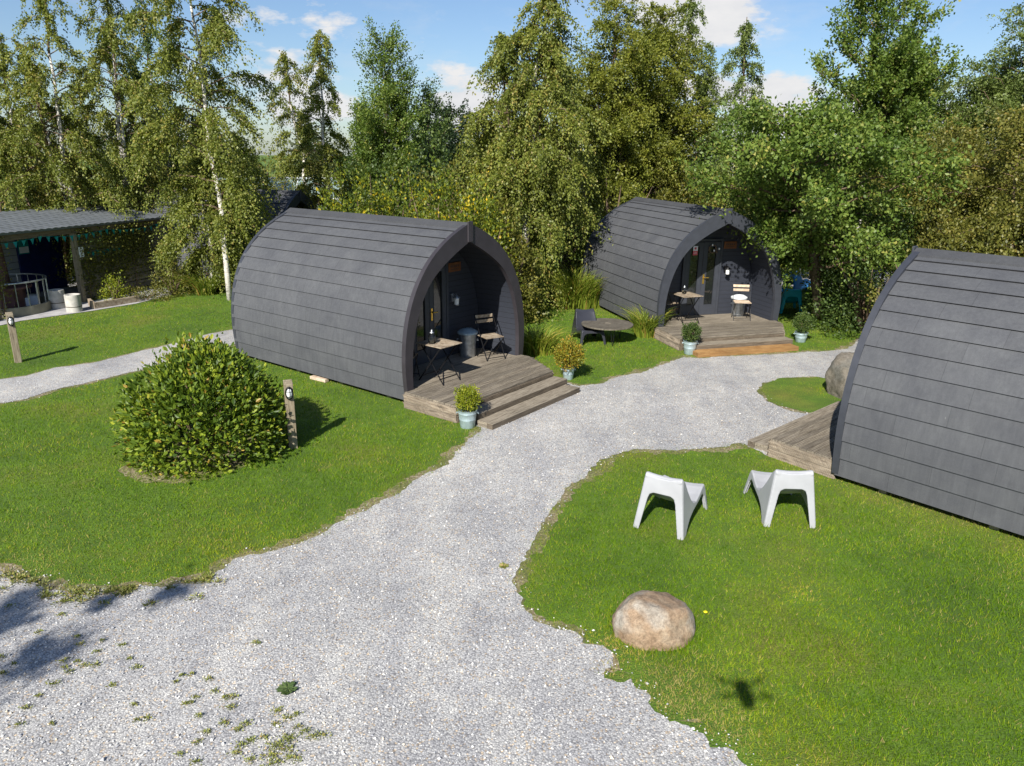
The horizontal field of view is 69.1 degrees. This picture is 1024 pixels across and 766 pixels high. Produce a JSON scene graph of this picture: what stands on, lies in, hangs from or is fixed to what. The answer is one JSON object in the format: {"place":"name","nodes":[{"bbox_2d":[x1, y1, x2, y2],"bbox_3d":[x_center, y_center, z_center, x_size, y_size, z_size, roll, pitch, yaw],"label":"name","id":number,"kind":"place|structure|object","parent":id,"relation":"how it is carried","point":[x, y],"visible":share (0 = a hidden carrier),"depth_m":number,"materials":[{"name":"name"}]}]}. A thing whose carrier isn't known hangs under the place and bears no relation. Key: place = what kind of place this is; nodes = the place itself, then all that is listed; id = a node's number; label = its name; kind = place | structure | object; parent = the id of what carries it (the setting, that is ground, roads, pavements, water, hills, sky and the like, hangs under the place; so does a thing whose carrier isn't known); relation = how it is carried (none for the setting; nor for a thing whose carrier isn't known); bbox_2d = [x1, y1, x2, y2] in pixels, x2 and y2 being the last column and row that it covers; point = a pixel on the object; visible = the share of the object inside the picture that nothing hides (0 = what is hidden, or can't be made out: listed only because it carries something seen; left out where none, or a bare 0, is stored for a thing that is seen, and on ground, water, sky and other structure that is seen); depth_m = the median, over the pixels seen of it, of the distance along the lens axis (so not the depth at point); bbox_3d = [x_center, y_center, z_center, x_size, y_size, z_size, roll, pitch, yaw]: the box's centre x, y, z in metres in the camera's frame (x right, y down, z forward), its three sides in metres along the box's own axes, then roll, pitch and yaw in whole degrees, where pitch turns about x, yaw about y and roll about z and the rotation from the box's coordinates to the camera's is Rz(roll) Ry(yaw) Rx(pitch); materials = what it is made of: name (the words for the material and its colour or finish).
{"place":"outdoors","nodes":[
{"label":"outdoors","id":0,"kind":"place"},
{"bbox_2d":[0,275,170,324],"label":"paving","id":1,"kind":"structure","parent":0,"point":[86,307],"depth_m":20.91,"materials":[{"name":"grey concrete"}]},
{"bbox_2d":[0,242,31,308],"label":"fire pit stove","id":2,"kind":"object","parent":1,"relation":"on","point":[21,293],"visible":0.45,"depth_m":19.66,"materials":[{"name":"metal"}]},
{"bbox_2d":[0,273,51,317],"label":"circular railing","id":3,"kind":"object","parent":1,"relation":"on","point":[43,305],"visible":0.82,"depth_m":19.68,"materials":[{"name":"metal"}]},
{"bbox_2d":[48,289,65,308],"bbox_3d":[-12.505,-2.316,20.448,0.402,0.504,0.402,1,17,0],"label":"concrete planter","id":4,"kind":"object","parent":1,"relation":"on","point":[56,297],"visible":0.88,"depth_m":20.31,"materials":[{"name":"grey concrete"}]},
{"bbox_2d":[64,293,82,312],"bbox_3d":[-11.813,-2.158,20.028,0.402,0.464,0.402,1,17,0],"label":"concrete planter","id":5,"kind":"object","parent":1,"relation":"on","point":[73,303],"visible":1,"depth_m":19.90,"materials":[{"name":"beige concrete"}]},
{"bbox_2d":[0,205,172,319],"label":"garden shelter","id":6,"kind":"object","parent":1,"relation":"on","point":[28,256],"visible":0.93,"depth_m":22.03,"materials":[{"name":"grey wood"}]},
{"bbox_2d":[14,235,67,293],"bbox_3d":[-14.274,-3.758,22.558,0.050,1.900,1.500,6,18,17],"label":"door","id":7,"kind":"structure","parent":6,"relation":"in","point":[39,260],"depth_m":22.60,"materials":[{"name":"black glass"}]},
{"bbox_2d":[2,223,158,247],"bbox_3d":[-12.189,-4.087,20.765,0.057,0.237,6.382,6,18,17],"label":"bunting","id":8,"kind":"object","parent":6,"relation":"hanging from","point":[40,237],"visible":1,"depth_m":20.66,"materials":[{"name":"teal fabric"}]},
{"bbox_2d":[0,219,165,319],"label":"climbing plant","id":9,"kind":"object","parent":6,"relation":"attached to","point":[108,263],"visible":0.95,"depth_m":22.07,"materials":[{"name":"green plant"}]},
{"bbox_2d":[92,270,133,300],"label":"variegated shrub","id":10,"kind":"object","parent":1,"relation":"on","point":[115,292],"visible":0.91,"depth_m":21.21,"materials":[{"name":"green plant"}]},
{"bbox_2d":[88,296,139,308],"bbox_3d":[-11.187,-2.295,20.985,1.282,0.200,0.664,-12,21,-35],"label":"bed edging","id":11,"kind":"object","parent":1,"relation":"on","point":[92,304],"visible":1,"depth_m":20.83,"materials":[{"name":"brown wood"}]},
{"bbox_2d":[0,329,235,404],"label":"gravel path","id":12,"kind":"structure","parent":0,"point":[91,372],"depth_m":14.53,"materials":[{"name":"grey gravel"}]},
{"bbox_2d":[118,431,268,483],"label":"bare soil","id":13,"kind":"structure","parent":0,"point":[232,463],"depth_m":10.34,"materials":[{"name":"brown soil"}]},
{"bbox_2d":[0,153,1023,765],"bbox_3d":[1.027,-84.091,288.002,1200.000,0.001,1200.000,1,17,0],"label":"ground","id":14,"kind":"structure","parent":0,"point":[632,667],"depth_m":8.36,"materials":[{"name":"green plant"}]},
{"bbox_2d":[5,312,21,362],"bbox_3d":[-10.111,-0.902,15.101,0.124,1.058,0.216,-12,21,-36],"label":"lamp post","id":15,"kind":"object","parent":14,"relation":"on","point":[13,337],"visible":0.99,"depth_m":15.08,"materials":[{"name":"brown wood"}]},
{"bbox_2d":[0,151,42,211],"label":"wild shrub","id":16,"kind":"object","parent":14,"relation":"on","point":[6,208],"visible":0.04,"depth_m":23.03,"materials":[{"name":"green plant"}]},
{"bbox_2d":[0,83,62,236],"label":"birch tree","id":17,"kind":"object","parent":14,"relation":"on","point":[3,87],"visible":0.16,"depth_m":22.70,"materials":[{"name":"green plant"}]},
{"bbox_2d":[0,139,106,286],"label":"wild shrub","id":18,"kind":"object","parent":14,"relation":"on","point":[64,247],"visible":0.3,"depth_m":23.18,"materials":[{"name":"green plant"}]},
{"bbox_2d":[0,33,108,286],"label":"birch tree","id":19,"kind":"object","parent":14,"relation":"on","point":[4,70],"visible":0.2,"depth_m":23.55,"materials":[{"name":"green plant"}]},
{"bbox_2d":[0,0,159,280],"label":"birch tree","id":20,"kind":"object","parent":14,"relation":"on","point":[33,88],"visible":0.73,"depth_m":22.37,"materials":[{"name":"green plant"}]},
{"bbox_2d":[63,133,149,284],"bbox_3d":[-13.297,-5.691,24.337,3.489,4.768,2.849,1,17,0],"label":"wild shrub","id":21,"kind":"object","parent":14,"relation":"on","point":[101,169],"visible":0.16,"depth_m":23.79,"materials":[{"name":"green plant"}]},
{"bbox_2d":[53,0,196,280],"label":"birch tree","id":22,"kind":"object","parent":14,"relation":"on","point":[107,46],"visible":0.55,"depth_m":23.29,"materials":[{"name":"green plant"}]},
{"bbox_2d":[113,284,173,301],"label":"creeping shrub","id":23,"kind":"object","parent":14,"relation":"on","point":[144,292],"visible":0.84,"depth_m":21.66,"materials":[{"name":"green plant"}]},
{"bbox_2d":[124,138,175,211],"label":"wild shrub","id":24,"kind":"object","parent":14,"relation":"on","point":[149,184],"visible":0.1,"depth_m":24.70,"materials":[{"name":"green plant"}]},
{"bbox_2d":[111,0,227,207],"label":"dark birch tree","id":25,"kind":"object","parent":14,"relation":"on","point":[148,47],"visible":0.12,"depth_m":25.65,"materials":[{"name":"green plant"}]},
{"bbox_2d":[148,257,195,297],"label":"rusty shrub","id":26,"kind":"object","parent":14,"relation":"on","point":[174,291],"visible":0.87,"depth_m":22.29,"materials":[{"name":"green plant"}]},
{"bbox_2d":[156,271,235,295],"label":"pampas clump","id":27,"kind":"object","parent":14,"relation":"on","point":[198,285],"visible":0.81,"depth_m":22.48,"materials":[{"name":"green plant"}]},
{"bbox_2d":[98,0,298,300],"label":"weeping birch","id":28,"kind":"object","parent":14,"relation":"on","point":[237,193],"visible":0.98,"depth_m":19.99,"materials":[{"name":"green plant"}]},
{"bbox_2d":[108,329,297,482],"bbox_3d":[-4.414,0.175,10.674,2.618,1.838,2.534,1,17,0],"label":"laurel bush","id":29,"kind":"object","parent":14,"relation":"on","point":[200,371],"visible":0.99,"depth_m":10.17,"materials":[{"name":"green plant"}]},
{"bbox_2d":[148,115,258,300],"bbox_3d":[-9.502,-4.944,22.405,3.649,6.009,3.545,1,17,0],"label":"young birch","id":30,"kind":"object","parent":14,"relation":"on","point":[196,257],"visible":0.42,"depth_m":21.98,"materials":[{"name":"green plant"}]},
{"bbox_2d":[139,188,316,281],"bbox_3d":[-9.513,-5.099,25.487,5.200,3.055,3.360,4,17,11],"label":"glamping pod","id":31,"kind":"object","parent":14,"relation":"on","point":[292,199],"visible":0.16,"depth_m":24.32,"materials":[{"name":"wood"}]},
{"bbox_2d":[219,115,292,189],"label":"wild shrub","id":32,"kind":"object","parent":14,"relation":"on","point":[270,178],"visible":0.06,"depth_m":29.86,"materials":[{"name":"green plant"}]},
{"bbox_2d":[283,379,297,448],"bbox_3d":[-3.229,0.485,10.861,0.124,1.058,0.216,-6,18,-21],"label":"lamp post","id":33,"kind":"object","parent":14,"relation":"on","point":[289,404],"visible":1,"depth_m":10.83,"materials":[{"name":"brown wood"}]},
{"bbox_2d":[262,50,346,208],"bbox_3d":[-7.666,-7.785,26.950,3.650,8.004,3.310,1,17,0],"label":"narrow birch","id":34,"kind":"object","parent":14,"relation":"on","point":[286,80],"visible":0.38,"depth_m":26.54,"materials":[{"name":"green plant"}]},
{"bbox_2d":[273,29,358,211],"bbox_3d":[-6.726,-7.667,26.236,3.501,8.751,3.428,1,17,0],"label":"narrow birch","id":35,"kind":"object","parent":14,"relation":"on","point":[315,103],"visible":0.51,"depth_m":25.32,"materials":[{"name":"green plant"}]},
{"bbox_2d":[295,153,355,211],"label":"wild shrub","id":36,"kind":"object","parent":14,"relation":"on","point":[314,186],"visible":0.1,"depth_m":25.51,"materials":[{"name":"green plant"}]},
{"bbox_2d":[316,156,388,214],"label":"mixed shrub","id":37,"kind":"object","parent":14,"relation":"on","point":[333,206],"visible":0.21,"depth_m":19.63,"materials":[{"name":"green plant"}]},
{"bbox_2d":[231,208,523,399],"bbox_3d":[-2.805,-1.898,15.164,5.200,3.055,3.360,13,21,36],"label":"glamping pod","id":38,"kind":"object","parent":14,"relation":"on","point":[366,301],"visible":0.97,"depth_m":14.22,"materials":[{"name":"wood"}]},
{"bbox_2d":[413,288,429,365],"bbox_3d":[-1.756,-1.264,14.189,0.051,1.860,0.476,13,21,36],"label":"door","id":39,"kind":"structure","parent":38,"relation":"in","point":[423,326],"depth_m":14.30,"materials":[{"name":"paint"}]},
{"bbox_2d":[429,264,446,359],"bbox_3d":[-1.435,-1.366,14.534,0.112,1.860,0.476,13,21,36],"label":"door","id":40,"kind":"structure","parent":38,"relation":"in","point":[437,289],"depth_m":14.54,"materials":[{"name":"paint"}]},
{"bbox_2d":[339,135,419,216],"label":"wild shrub","id":41,"kind":"object","parent":14,"relation":"on","point":[373,172],"visible":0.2,"depth_m":24.49,"materials":[{"name":"green plant"}]},
{"bbox_2d":[334,15,434,216],"bbox_3d":[-4.468,-7.968,25.651,3.642,8.679,3.498,1,17,0],"label":"alder tree","id":42,"kind":"object","parent":14,"relation":"on","point":[384,124],"visible":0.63,"depth_m":25.06,"materials":[{"name":"green plant"}]},
{"bbox_2d":[354,139,437,218],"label":"mixed shrub","id":43,"kind":"object","parent":14,"relation":"on","point":[390,202],"visible":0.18,"depth_m":20.28,"materials":[{"name":"green plant"}]},
{"bbox_2d":[374,95,456,219],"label":"wild shrub","id":44,"kind":"object","parent":14,"relation":"on","point":[420,131],"visible":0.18,"depth_m":24.83,"materials":[{"name":"green plant"}]},
{"bbox_2d":[0,339,856,722],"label":"path edge","id":45,"kind":"object","parent":14,"relation":"on","point":[544,531],"visible":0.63,"depth_m":8.65,"materials":[{"name":"soil"}]},
{"bbox_2d":[0,339,858,765],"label":"gravel drive","id":46,"kind":"structure","parent":14,"relation":"on","point":[560,427],"depth_m":6.67,"materials":[{"name":"grey gravel"}]},
{"bbox_2d":[0,567,331,765],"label":"moss and weeds","id":47,"kind":"object","parent":46,"relation":"on","point":[75,591],"visible":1,"depth_m":6.31,"materials":[{"name":"green plant"}]},
{"bbox_2d":[0,378,797,765],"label":"loose gravel","id":48,"kind":"structure","parent":46,"relation":"on","point":[340,654],"depth_m":6.28,"materials":[{"name":"grey gravel"}]},
{"bbox_2d":[403,349,579,429],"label":"timber deck","id":49,"kind":"structure","parent":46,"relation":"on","point":[493,376],"depth_m":13.28,"materials":[{"name":"brown wood"}]},
{"bbox_2d":[416,337,461,385],"bbox_3d":[-1.303,-0.384,13.349,0.620,0.706,0.546,13,21,36],"label":"folding table","id":50,"kind":"object","parent":49,"relation":"on","point":[441,343],"visible":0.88,"depth_m":13.23,"materials":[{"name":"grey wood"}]},
{"bbox_2d":[457,326,478,357],"bbox_3d":[-0.895,-0.846,14.992,0.439,0.620,0.414,1,17,0],"label":"dustbin","id":51,"kind":"object","parent":49,"relation":"on","point":[467,337],"visible":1,"depth_m":14.87,"materials":[{"name":"metal"}]},
{"bbox_2d":[474,313,505,360],"bbox_3d":[-0.444,-0.923,14.888,0.428,0.852,0.537,-10,20,-30],"label":"folding chair","id":52,"kind":"object","parent":49,"relation":"on","point":[490,336],"visible":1,"depth_m":14.92,"materials":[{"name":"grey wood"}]},
{"bbox_2d":[395,74,466,217],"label":"alder tree","id":53,"kind":"object","parent":14,"relation":"on","point":[428,93],"visible":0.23,"depth_m":26.69,"materials":[{"name":"green plant"}]},
{"bbox_2d":[395,155,476,223],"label":"mixed shrub","id":54,"kind":"object","parent":14,"relation":"on","point":[446,209],"visible":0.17,"depth_m":19.18,"materials":[{"name":"green plant"}]},
{"bbox_2d":[406,98,494,217],"bbox_3d":[-2.795,-10.264,36.432,6.615,6.890,6.478,1,17,0],"label":"dark tree","id":55,"kind":"object","parent":14,"relation":"on","point":[451,137],"visible":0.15,"depth_m":34.78,"materials":[{"name":"green plant"}]},
{"bbox_2d":[414,121,513,233],"bbox_3d":[-1.626,-5.825,24.444,3.940,5.224,2.835,1,17,0],"label":"wild shrub","id":56,"kind":"object","parent":14,"relation":"on","point":[448,166],"visible":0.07,"depth_m":24.09,"materials":[{"name":"green plant"}]},
{"bbox_2d":[453,383,482,428],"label":"potted shrub","id":57,"kind":"object","parent":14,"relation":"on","point":[467,411],"visible":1,"depth_m":11.79,"materials":[{"name":"green plant"}]},
{"bbox_2d":[433,165,525,308],"bbox_3d":[-0.899,-3.368,18.599,2.490,4.013,2.292,-11,21,-34],"label":"mixed shrub","id":58,"kind":"object","parent":14,"relation":"on","point":[492,222],"visible":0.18,"depth_m":18.29,"materials":[{"name":"green plant"}]},
{"bbox_2d":[1,117,988,224],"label":"woodland","id":59,"kind":"object","parent":14,"relation":"on","point":[317,139],"visible":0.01,"depth_m":47.07,"materials":[{"name":"green plant"}]},
{"bbox_2d":[486,193,548,325],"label":"mixed shrub","id":60,"kind":"object","parent":14,"relation":"on","point":[524,256],"visible":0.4,"depth_m":18.95,"materials":[{"name":"green plant"}]},
{"bbox_2d":[452,0,612,321],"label":"weeping birch","id":61,"kind":"object","parent":14,"relation":"on","point":[526,139],"visible":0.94,"depth_m":19.45,"materials":[{"name":"green plant"}]},
{"bbox_2d":[523,319,571,355],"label":"day lily","id":62,"kind":"object","parent":14,"relation":"on","point":[539,343],"visible":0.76,"depth_m":16.28,"materials":[{"name":"green plant"}]},
{"bbox_2d":[503,177,602,287],"bbox_3d":[1.452,-4.966,23.963,4.307,4.027,2.866,1,17,0],"label":"wild shrub","id":63,"kind":"object","parent":14,"relation":"on","point":[567,262],"visible":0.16,"depth_m":23.97,"materials":[{"name":"green plant"}]},
{"bbox_2d":[550,334,586,379],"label":"potted shrub","id":64,"kind":"object","parent":14,"relation":"on","point":[574,355],"visible":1,"depth_m":14.36,"materials":[{"name":"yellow plant"}]},
{"bbox_2d":[531,263,606,309],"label":"reed clump","id":65,"kind":"object","parent":14,"relation":"on","point":[585,295],"visible":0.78,"depth_m":21.06,"materials":[{"name":"green plant"}]},
{"bbox_2d":[570,308,605,345],"bbox_3d":[1.798,-1.334,17.513,0.626,0.704,0.960,-2,17,-10],"label":"lounge chair","id":66,"kind":"object","parent":14,"relation":"on","point":[580,315],"visible":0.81,"depth_m":17.66,"materials":[{"name":"black plastic"}]},
{"bbox_2d":[581,318,632,345],"bbox_3d":[2.233,-1.187,17.504,1.210,0.441,1.210,-6,18,-22],"label":"round table","id":67,"kind":"object","parent":14,"relation":"on","point":[610,324],"visible":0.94,"depth_m":17.32,"materials":[{"name":"brown wood"}]},
{"bbox_2d":[562,129,652,276],"bbox_3d":[3.594,-5.943,24.861,4.218,5.363,2.796,1,17,0],"label":"wild shrub","id":68,"kind":"object","parent":14,"relation":"on","point":[606,187],"visible":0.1,"depth_m":24.48,"materials":[{"name":"green plant"}]},
{"bbox_2d":[547,0,683,272],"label":"willow tree","id":69,"kind":"object","parent":14,"relation":"on","point":[612,109],"visible":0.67,"depth_m":24.21,"materials":[{"name":"green plant"}]},
{"bbox_2d":[618,302,674,337],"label":"day lily","id":70,"kind":"object","parent":14,"relation":"on","point":[644,326],"visible":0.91,"depth_m":17.93,"materials":[{"name":"green plant"}]},
{"bbox_2d":[612,590,695,650],"bbox_3d":[1.309,2.271,6.899,0.777,0.633,0.648,1,17,0],"label":"boulder","id":71,"kind":"object","parent":14,"relation":"on","point":[656,620],"visible":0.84,"depth_m":6.67,"materials":[{"name":"stone"}]},
{"bbox_2d":[598,0,728,204],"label":"willow tree","id":72,"kind":"object","parent":14,"relation":"on","point":[680,123],"visible":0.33,"depth_m":25.51,"materials":[{"name":"green plant"}]},
{"bbox_2d":[633,471,707,539],"bbox_3d":[1.938,1.302,8.940,0.626,0.704,0.960,10,20,29],"label":"lounge chair","id":73,"kind":"object","parent":14,"relation":"on","point":[683,495],"visible":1,"depth_m":8.58,"materials":[{"name":"white plastic"}]},
{"bbox_2d":[581,197,781,330],"bbox_3d":[4.405,-3.382,20.282,3.360,3.055,5.200,-4,18,-15],"label":"glamping pod","id":74,"kind":"object","parent":14,"relation":"on","point":[653,255],"visible":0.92,"depth_m":19.02,"materials":[{"name":"wood"}]},
{"bbox_2d":[681,242,703,315],"bbox_3d":[4.588,-2.639,18.916,0.476,1.860,0.051,-4,18,-15],"label":"door","id":75,"kind":"structure","parent":74,"relation":"in","point":[693,266],"depth_m":18.90,"materials":[{"name":"paint"}]},
{"bbox_2d":[698,242,720,314],"bbox_3d":[5.063,-2.664,19.018,0.476,1.860,0.112,-4,18,-15],"label":"door","id":76,"kind":"structure","parent":74,"relation":"in","point":[710,264],"depth_m":19.04,"materials":[{"name":"paint"}]},
{"bbox_2d":[644,135,723,205],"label":"wild shrub","id":77,"kind":"object","parent":14,"relation":"on","point":[678,190],"visible":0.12,"depth_m":25.44,"materials":[{"name":"green plant"}]},
{"bbox_2d":[681,320,701,354],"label":"potted shrub","id":78,"kind":"object","parent":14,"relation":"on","point":[689,341],"visible":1,"depth_m":16.40,"materials":[{"name":"green plant"}]},
{"bbox_2d":[657,0,731,204],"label":"pale birch","id":79,"kind":"object","parent":14,"relation":"on","point":[705,75],"visible":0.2,"depth_m":27.47,"materials":[{"name":"green plant"}]},
{"bbox_2d":[654,313,798,357],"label":"timber deck","id":80,"kind":"structure","parent":14,"relation":"on","point":[721,328],"depth_m":17.27,"materials":[{"name":"brown wood"}]},
{"bbox_2d":[670,292,703,324],"bbox_3d":[4.265,-1.829,18.272,0.546,0.706,0.620,-6,18,-20],"label":"folding table","id":81,"kind":"object","parent":80,"relation":"on","point":[690,295],"visible":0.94,"depth_m":18.17,"materials":[{"name":"brown wood"}]},
{"bbox_2d":[731,292,747,316],"bbox_3d":[5.835,-2.034,19.159,0.439,0.600,0.414,-6,18,-22],"label":"dustbin","id":82,"kind":"object","parent":80,"relation":"on","point":[739,308],"visible":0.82,"depth_m":19.04,"materials":[{"name":"metal"}]},
{"bbox_2d":[690,18,773,204],"bbox_3d":[8.079,-8.183,26.551,3.310,8.862,3.506,1,17,0],"label":"narrow birch","id":83,"kind":"object","parent":14,"relation":"on","point":[742,49],"visible":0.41,"depth_m":25.75,"materials":[{"name":"green plant"}]},
{"bbox_2d":[743,469,815,528],"bbox_3d":[3.321,1.246,9.180,0.626,0.704,0.960,1,17,2],"label":"lounge chair","id":84,"kind":"object","parent":14,"relation":"on","point":[769,487],"visible":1,"depth_m":8.78,"materials":[{"name":"white plastic"}]},
{"bbox_2d":[779,288,801,313],"bbox_3d":[7.917,-2.412,21.266,0.626,0.704,0.960,3,17,8],"label":"lounge chair","id":85,"kind":"object","parent":14,"relation":"on","point":[793,296],"visible":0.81,"depth_m":20.85,"materials":[{"name":"teal plastic"}]},
{"bbox_2d":[747,401,840,478],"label":"timber deck","id":86,"kind":"structure","parent":14,"relation":"on","point":[807,441],"depth_m":10.87,"materials":[{"name":"brown wood"}]},
{"bbox_2d":[791,310,816,342],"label":"potted shrub","id":87,"kind":"object","parent":14,"relation":"on","point":[801,333],"visible":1,"depth_m":17.62,"materials":[{"name":"green plant"}]},
{"bbox_2d":[669,91,976,320],"bbox_3d":[7.028,-3.759,17.623,6.767,5.765,6.604,1,17,0],"label":"spreading tree","id":88,"kind":"object","parent":14,"relation":"on","point":[796,195],"visible":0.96,"depth_m":16.55,"materials":[{"name":"green plant"}]},
{"bbox_2d":[794,258,882,323],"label":"wild shrub","id":89,"kind":"object","parent":14,"relation":"on","point":[829,296],"visible":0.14,"depth_m":20.34,"materials":[{"name":"green plant"}]},
{"bbox_2d":[825,352,853,399],"bbox_3d":[6.288,0.003,13.727,0.912,1.114,0.974,1,17,0],"label":"boulder","id":90,"kind":"object","parent":14,"relation":"on","point":[836,373],"visible":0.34,"depth_m":13.59,"materials":[{"name":"beige stone"}]},
{"bbox_2d":[791,200,929,340],"bbox_3d":[8.990,-2.812,18.292,3.599,3.360,2.696,-7,19,-24],"label":"wild shrub","id":91,"kind":"object","parent":14,"relation":"on","point":[861,315],"visible":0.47,"depth_m":18.23,"materials":[{"name":"green plant"}]},
{"bbox_2d":[800,0,970,284],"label":"poplar tree","id":92,"kind":"object","parent":14,"relation":"on","point":[894,88],"visible":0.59,"depth_m":21.33,"materials":[{"name":"green plant"}]},
{"bbox_2d":[832,246,1023,535],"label":"glamping pod","id":93,"kind":"object","parent":14,"relation":"on","point":[931,411],"visible":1,"depth_m":9.13,"materials":[{"name":"wood"}]},
{"bbox_2d":[860,181,997,332],"bbox_3d":[9.391,-2.396,16.107,3.599,3.812,2.603,1,17,0],"label":"wild shrub","id":94,"kind":"object","parent":14,"relation":"on","point":[939,244],"visible":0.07,"depth_m":15.95,"materials":[{"name":"green plant"}]},
{"bbox_2d":[854,108,1023,277],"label":"hawthorn tree","id":95,"kind":"object","parent":14,"relation":"on","point":[952,131],"visible":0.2,"depth_m":18.95,"materials":[{"name":"green plant"}]},
{"bbox_2d":[876,71,1012,225],"bbox_3d":[14.524,-7.203,26.080,4.678,7.405,5.329,1,17,0],"label":"pale tree","id":96,"kind":"object","parent":14,"relation":"on","point":[950,94],"visible":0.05,"depth_m":24.78,"materials":[{"name":"green plant"}]},
{"bbox_2d":[897,102,1023,256],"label":"hawthorn tree","id":97,"kind":"object","parent":14,"relation":"on","point":[1010,196],"visible":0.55,"depth_m":16.79,"materials":[{"name":"green plant"}]},
{"bbox_2d":[929,2,1023,191],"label":"pale tree","id":98,"kind":"object","parent":14,"relation":"on","point":[1005,86],"visible":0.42,"depth_m":23.90,"materials":[{"name":"green plant"}]},
{"bbox_2d":[967,213,1023,256],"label":"wild shrub","id":99,"kind":"object","parent":14,"relation":"on","point":[998,241],"visible":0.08,"depth_m":14.88,"materials":[{"name":"green plant"}]},
{"bbox_2d":[0,0,1023,158],"label":"sky","id":100,"kind":"structure","parent":0,"point":[452,37],"materials":[{"name":"blue"}]},
{"bbox_2d":[760,377,840,412],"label":"lawn island","id":101,"kind":"structure","parent":0,"point":[811,403],"depth_m":13.78,"materials":[{"name":"green plant"}]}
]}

